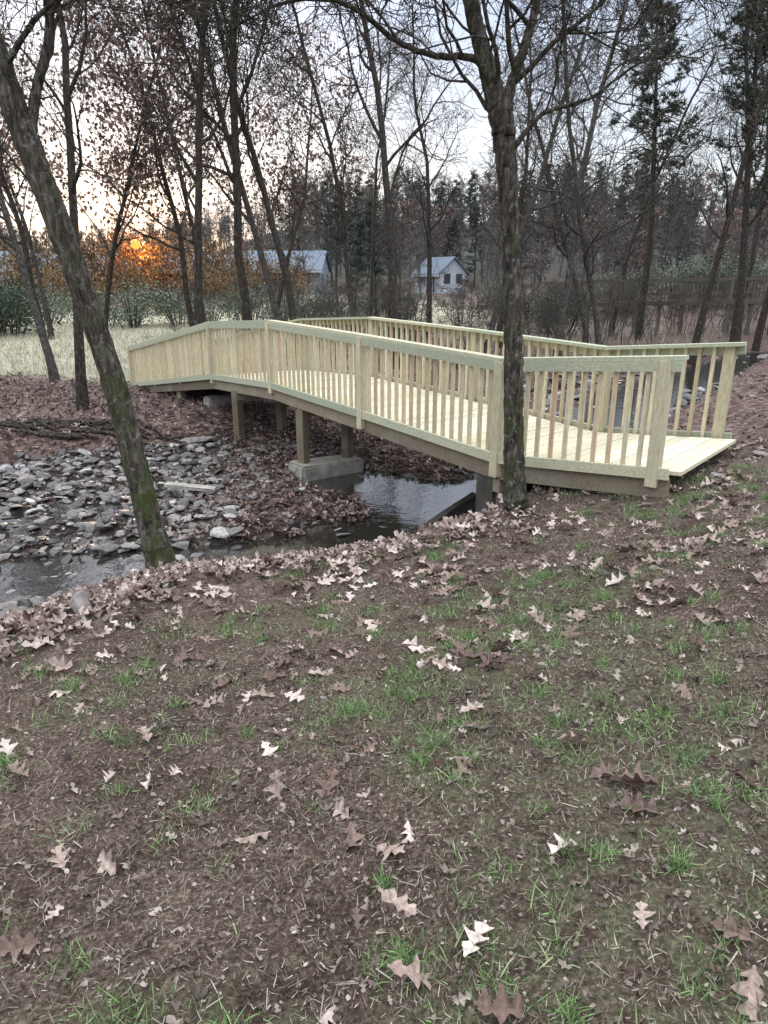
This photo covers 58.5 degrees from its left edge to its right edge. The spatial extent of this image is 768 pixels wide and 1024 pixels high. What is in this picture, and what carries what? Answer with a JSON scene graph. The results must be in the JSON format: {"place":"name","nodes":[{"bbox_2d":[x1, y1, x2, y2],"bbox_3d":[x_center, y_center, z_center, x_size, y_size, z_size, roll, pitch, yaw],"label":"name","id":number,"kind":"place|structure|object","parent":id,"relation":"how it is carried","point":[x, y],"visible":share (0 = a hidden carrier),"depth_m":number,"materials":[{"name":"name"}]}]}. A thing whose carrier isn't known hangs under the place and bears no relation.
{"place":"outdoors","nodes":[
{"label":"outdoors","id":0,"kind":"place"},
{"bbox_2d":[130,239,139,248],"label":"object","id":1,"kind":"object","parent":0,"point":[136,245],"visible":0.94,"depth_m":54.77,"materials":[{"name":"yellow"}]},
{"bbox_2d":[0,314,726,384],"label":"meadow grass","id":2,"kind":"structure","parent":0,"point":[71,350],"depth_m":31.45,"materials":[{"name":"beige plant"}]},
{"bbox_2d":[0,221,767,1023],"bbox_3d":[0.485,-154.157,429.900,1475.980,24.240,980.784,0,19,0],"label":"ground","id":3,"kind":"structure","parent":0,"point":[280,937],"depth_m":2.68,"materials":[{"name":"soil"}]},
{"bbox_2d":[0,553,10,560],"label":"boulder","id":4,"kind":"object","parent":3,"relation":"on","point":[6,555],"visible":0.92,"depth_m":7.65,"materials":[{"name":"grey stone"}]},
{"bbox_2d":[17,473,35,483],"bbox_3d":[-5.314,-0.474,10.224,0.276,0.156,0.257,-13,23,-34],"label":"boulder","id":5,"kind":"object","parent":3,"relation":"on","point":[25,478],"visible":0.75,"depth_m":10.16,"materials":[{"name":"grey stone"}]},
{"bbox_2d":[0,0,60,381],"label":"bare tree","id":6,"kind":"object","parent":3,"relation":"on","point":[53,373],"visible":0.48,"depth_m":18.77,"materials":[{"name":"brown plant"}]},
{"bbox_2d":[0,272,62,292],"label":"walls","id":7,"kind":"structure","parent":3,"relation":"on","point":[14,280],"depth_m":64.94,"materials":[{"name":"grey"}]},
{"bbox_2d":[0,251,87,269],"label":"roof","id":8,"kind":"structure","parent":7,"relation":"on","point":[1,252],"depth_m":66.29,"materials":[{"name":"grey"}]},
{"bbox_2d":[0,2,78,355],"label":"brown leaved oak tree","id":9,"kind":"object","parent":3,"relation":"on","point":[23,242],"visible":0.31,"depth_m":23.75,"materials":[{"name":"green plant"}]},
{"bbox_2d":[0,55,84,339],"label":"brown leaved oak tree","id":10,"kind":"object","parent":3,"relation":"on","point":[50,331],"visible":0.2,"depth_m":33.51,"materials":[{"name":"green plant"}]},
{"bbox_2d":[0,0,157,409],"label":"bare tree","id":11,"kind":"object","parent":3,"relation":"on","point":[81,386],"visible":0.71,"depth_m":12.49,"materials":[{"name":"brown plant"}]},
{"bbox_2d":[69,589,93,615],"bbox_3d":[-1.990,0.605,4.507,0.167,0.159,0.173,0,19,0],"label":"boulder","id":12,"kind":"object","parent":3,"relation":"on","point":[78,600],"visible":0.69,"depth_m":4.46,"materials":[{"name":"grey stone"}]},
{"bbox_2d":[0,418,205,445],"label":"exposed tree roots","id":13,"kind":"object","parent":3,"relation":"on","point":[59,434],"visible":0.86,"depth_m":12.21,"materials":[{"name":"brown plant"}]},
{"bbox_2d":[16,0,229,325],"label":"brown leaved oak tree","id":14,"kind":"object","parent":3,"relation":"on","point":[128,186],"visible":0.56,"depth_m":22.14,"materials":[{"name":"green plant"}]},
{"bbox_2d":[49,0,244,326],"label":"brown leaved oak tree","id":15,"kind":"object","parent":3,"relation":"on","point":[172,211],"visible":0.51,"depth_m":21.97,"materials":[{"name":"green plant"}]},
{"bbox_2d":[55,0,252,338],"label":"brown leaved oak tree","id":16,"kind":"object","parent":3,"relation":"on","point":[190,222],"visible":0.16,"depth_m":27.97,"materials":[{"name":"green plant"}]},
{"bbox_2d":[91,262,263,298],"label":"walls","id":17,"kind":"structure","parent":3,"relation":"on","point":[213,293],"depth_m":64.28,"materials":[{"name":"grey"}]},
{"bbox_2d":[90,254,257,271],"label":"roof","id":18,"kind":"structure","parent":17,"relation":"on","point":[204,261],"depth_m":66.01,"materials":[{"name":"grey"}]},
{"bbox_2d":[175,534,188,539],"bbox_3d":[-2.391,0.298,8.146,0.161,0.069,0.208,-13,22,-33],"label":"boulder","id":19,"kind":"object","parent":3,"relation":"on","point":[183,537],"visible":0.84,"depth_m":8.08,"materials":[{"name":"grey stone"}]},
{"bbox_2d":[102,0,278,368],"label":"bare tree","id":20,"kind":"object","parent":3,"relation":"on","point":[197,176],"visible":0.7,"depth_m":18.40,"materials":[{"name":"brown plant"}]},
{"bbox_2d":[163,482,217,492],"bbox_3d":[-2.750,-0.357,9.745,0.762,0.055,0.150,5,22,7],"label":"weathered plank","id":21,"kind":"object","parent":3,"relation":"on","point":[193,487],"visible":1,"depth_m":9.70,"materials":[{"name":"wood"}]},
{"bbox_2d":[0,0,384,570],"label":"foreground tree","id":22,"kind":"object","parent":3,"relation":"on","point":[20,116],"visible":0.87,"depth_m":5.01,"materials":[{"name":"brown plant"}]},
{"bbox_2d":[179,436,214,444],"bbox_3d":[-3.374,-1.290,12.345,0.746,0.196,0.382,0,19,0],"label":"boulder","id":23,"kind":"object","parent":3,"relation":"on","point":[193,440],"visible":0.85,"depth_m":12.19,"materials":[{"name":"grey stone"}]},
{"bbox_2d":[111,0,288,356],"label":"bare tree","id":24,"kind":"object","parent":3,"relation":"on","point":[249,218],"visible":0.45,"depth_m":21.53,"materials":[{"name":"brown plant"}]},
{"bbox_2d":[87,0,330,369],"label":"bare tree","id":25,"kind":"object","parent":3,"relation":"on","point":[233,139],"visible":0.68,"depth_m":18.46,"materials":[{"name":"brown plant"}]},
{"bbox_2d":[167,0,318,358],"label":"bare tree","id":26,"kind":"object","parent":3,"relation":"on","point":[258,176],"visible":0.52,"depth_m":19.80,"materials":[{"name":"brown plant"}]},
{"bbox_2d":[212,16,379,319],"bbox_3d":[-3.860,-14.131,29.587,5.315,14.130,7.866,14,23,35],"label":"brown leaved oak tree","id":27,"kind":"object","parent":3,"relation":"on","point":[292,241],"visible":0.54,"depth_m":29.65,"materials":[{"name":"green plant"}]},
{"bbox_2d":[263,258,329,293],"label":"walls","id":28,"kind":"structure","parent":3,"relation":"on","point":[325,271],"depth_m":72.28,"materials":[{"name":"grey"}]},
{"bbox_2d":[242,251,331,271],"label":"roof","id":29,"kind":"structure","parent":28,"relation":"on","point":[318,265],"depth_m":73.36,"materials":[{"name":"grey"}]},
{"bbox_2d":[262,271,321,293],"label":"trim","id":30,"kind":"structure","parent":28,"relation":"attached to","point":[300,279],"depth_m":71.41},
{"bbox_2d":[274,273,327,292],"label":"windows and door","id":31,"kind":"structure","parent":28,"relation":"attached to","point":[279,274],"depth_m":71.90,"materials":[{"name":"black glass"}]},
{"bbox_2d":[241,0,420,352],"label":"bare tree","id":32,"kind":"object","parent":3,"relation":"on","point":[340,199],"visible":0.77,"depth_m":24.09,"materials":[{"name":"brown plant"}]},
{"bbox_2d":[323,184,356,314],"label":"pine tree","id":33,"kind":"object","parent":3,"relation":"on","point":[336,247],"visible":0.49,"depth_m":44.96,"materials":[{"name":"green plant"}]},
{"bbox_2d":[348,219,369,312],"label":"pine tree","id":34,"kind":"object","parent":3,"relation":"on","point":[358,248],"visible":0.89,"depth_m":41.44,"materials":[{"name":"green plant"}]},
{"bbox_2d":[358,197,385,316],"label":"pine tree","id":35,"kind":"object","parent":3,"relation":"on","point":[377,269],"visible":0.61,"depth_m":42.39,"materials":[{"name":"green plant"}]},
{"bbox_2d":[0,439,767,1023],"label":"fallen leaves","id":36,"kind":"object","parent":3,"relation":"on","point":[110,593],"visible":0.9,"depth_m":4.23,"materials":[{"name":"brown plant"}]},
{"bbox_2d":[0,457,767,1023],"bbox_3d":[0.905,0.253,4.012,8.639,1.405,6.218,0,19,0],"label":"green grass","id":37,"kind":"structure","parent":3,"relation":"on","point":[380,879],"depth_m":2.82,"materials":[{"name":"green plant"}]},
{"bbox_2d":[0,157,767,300],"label":"distant trees","id":38,"kind":"object","parent":3,"relation":"on","point":[535,256],"visible":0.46,"depth_m":95.34,"materials":[{"name":"brown plant"}]},
{"bbox_2d":[0,214,767,337],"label":"shrubbery","id":39,"kind":"object","parent":3,"relation":"on","point":[131,279],"visible":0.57,"depth_m":54.50,"materials":[{"name":"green plant"}]},
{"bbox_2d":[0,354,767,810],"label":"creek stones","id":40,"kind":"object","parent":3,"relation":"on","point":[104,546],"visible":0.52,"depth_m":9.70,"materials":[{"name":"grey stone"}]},
{"bbox_2d":[0,355,767,560],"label":"leaf litter","id":41,"kind":"object","parent":3,"relation":"on","point":[317,428],"visible":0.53,"depth_m":11.33,"materials":[{"name":"brown dry dead leaves"}]},
{"bbox_2d":[0,452,767,1023],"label":"ground debris","id":42,"kind":"object","parent":3,"relation":"on","point":[356,916],"visible":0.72,"depth_m":2.52,"materials":[{"name":"brown plant"}]},
{"bbox_2d":[286,0,486,368],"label":"bare tree","id":43,"kind":"object","parent":3,"relation":"on","point":[382,136],"visible":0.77,"depth_m":21.38,"materials":[{"name":"brown plant"}]},
{"bbox_2d":[332,0,442,316],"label":"bare tree","id":44,"kind":"object","parent":3,"relation":"on","point":[373,245],"visible":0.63,"depth_m":32.39,"materials":[{"name":"brown plant"}]},
{"bbox_2d":[365,0,478,337],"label":"bare tree","id":45,"kind":"object","parent":3,"relation":"on","point":[427,185],"visible":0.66,"depth_m":32.86,"materials":[{"name":"brown plant"}]},
{"bbox_2d":[127,317,746,512],"bbox_3d":[-1.579,-2.306,12.729,2.510,2.585,16.181,-13,22,-33],"label":"wooden footbridge","id":46,"kind":"object","parent":3,"relation":"on","point":[462,428],"visible":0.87,"depth_m":8.35,"materials":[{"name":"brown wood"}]},
{"bbox_2d":[415,259,465,293],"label":"walls","id":47,"kind":"structure","parent":3,"relation":"on","point":[454,266],"depth_m":73.53,"materials":[{"name":"white"}]},
{"bbox_2d":[411,275,438,292],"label":"trim","id":48,"kind":"structure","parent":47,"relation":"attached to","point":[435,276],"depth_m":73.88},
{"bbox_2d":[418,274,461,292],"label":"windows and door","id":49,"kind":"structure","parent":47,"relation":"part of","point":[447,280],"depth_m":73.64,"materials":[{"name":"black glass"}]},
{"bbox_2d":[411,256,469,274],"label":"roof","id":50,"kind":"structure","parent":47,"relation":"on","point":[443,262],"depth_m":73.84,"materials":[{"name":"grey"}]},
{"bbox_2d":[418,492,475,530],"bbox_3d":[0.800,0.099,8.422,0.100,0.310,1.058,24,41,37],"label":"dark plank","id":51,"kind":"object","parent":3,"relation":"on","point":[466,504],"visible":0.35,"depth_m":8.44,"materials":[{"name":"wood"}]},
{"bbox_2d":[131,0,767,512],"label":"foreground tree","id":52,"kind":"object","parent":3,"relation":"on","point":[497,102],"visible":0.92,"depth_m":5.30,"materials":[{"name":"brown plant"}]},
{"bbox_2d":[142,258,767,369],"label":"brush thicket","id":53,"kind":"object","parent":3,"relation":"on","point":[327,306],"visible":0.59,"depth_m":31.03,"materials":[{"name":"brown plant"}]},
{"bbox_2d":[427,0,593,346],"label":"bare tree","id":54,"kind":"object","parent":3,"relation":"on","point":[526,155],"visible":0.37,"depth_m":28.03,"materials":[{"name":"brown plant"}]},
{"bbox_2d":[465,0,615,342],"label":"bare tree","id":55,"kind":"object","parent":3,"relation":"on","point":[585,331],"visible":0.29,"depth_m":26.89,"materials":[{"name":"brown plant"}]},
{"bbox_2d":[481,0,642,353],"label":"bare tree","id":56,"kind":"object","parent":3,"relation":"on","point":[525,220],"visible":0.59,"depth_m":21.66,"materials":[{"name":"brown plant"}]},
{"bbox_2d":[474,0,715,356],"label":"bare tree","id":57,"kind":"object","parent":3,"relation":"on","point":[559,333],"visible":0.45,"depth_m":23.59,"materials":[{"name":"brown plant"}]},
{"bbox_2d":[504,0,698,344],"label":"bare tree","id":58,"kind":"object","parent":3,"relation":"on","point":[585,249],"visible":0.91,"depth_m":19.16,"materials":[{"name":"brown plant"}]},
{"bbox_2d":[598,0,699,339],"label":"pine tree","id":59,"kind":"object","parent":3,"relation":"on","point":[649,242],"visible":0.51,"depth_m":31.17,"materials":[{"name":"green plant"}]},
{"bbox_2d":[586,277,767,336],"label":"wooden rail fence","id":60,"kind":"object","parent":3,"relation":"on","point":[751,301],"visible":0.68,"depth_m":35.91,"materials":[{"name":"brown wood"}]},
{"bbox_2d":[601,1,755,334],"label":"bare tree","id":61,"kind":"object","parent":3,"relation":"on","point":[627,256],"visible":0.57,"depth_m":32.63,"materials":[{"name":"brown plant"}]},
{"bbox_2d":[638,0,767,364],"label":"bare tree","id":62,"kind":"object","parent":3,"relation":"on","point":[730,208],"visible":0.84,"depth_m":23.21,"materials":[{"name":"brown plant"}]},
{"bbox_2d":[711,472,725,476],"bbox_3d":[3.137,-0.347,6.425,0.142,0.037,0.089,0,19,0],"label":"boulder","id":63,"kind":"object","parent":3,"relation":"on","point":[716,474],"visible":0.84,"depth_m":6.41,"materials":[{"name":"grey stone"}]},
{"bbox_2d":[686,0,767,341],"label":"pine tree","id":64,"kind":"object","parent":3,"relation":"on","point":[736,317],"visible":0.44,"depth_m":25.87,"materials":[{"name":"green plant"}]},
{"bbox_2d":[699,0,767,341],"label":"bare tree","id":65,"kind":"object","parent":3,"relation":"on","point":[750,223],"visible":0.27,"depth_m":29.99,"materials":[{"name":"brown plant"}]},
{"bbox_2d":[706,39,767,322],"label":"bare tree","id":66,"kind":"object","parent":3,"relation":"on","point":[758,225],"visible":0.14,"depth_m":37.62,"materials":[{"name":"brown plant"}]},
{"bbox_2d":[751,115,767,351],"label":"pine tree","id":67,"kind":"object","parent":3,"relation":"on","point":[758,336],"visible":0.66,"depth_m":29.72,"materials":[{"name":"green plant"}]},
{"bbox_2d":[752,450,767,456],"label":"boulder","id":68,"kind":"object","parent":3,"relation":"on","point":[757,452],"visible":0.81,"depth_m":7.05,"materials":[{"name":"grey stone"}]},
{"bbox_2d":[0,352,767,602],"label":"creek water","id":69,"kind":"structure","parent":0,"point":[399,502],"depth_m":8.88,"materials":[{"name":"black liquid"}]},
{"bbox_2d":[0,600,16,610],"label":"boulder","id":70,"kind":"object","parent":69,"relation":"in","point":[6,604],"visible":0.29,"depth_m":6.41,"materials":[{"name":"grey stone"}]},
{"bbox_2d":[0,0,767,252],"label":"sky","id":71,"kind":"structure","parent":0,"point":[473,135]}
]}

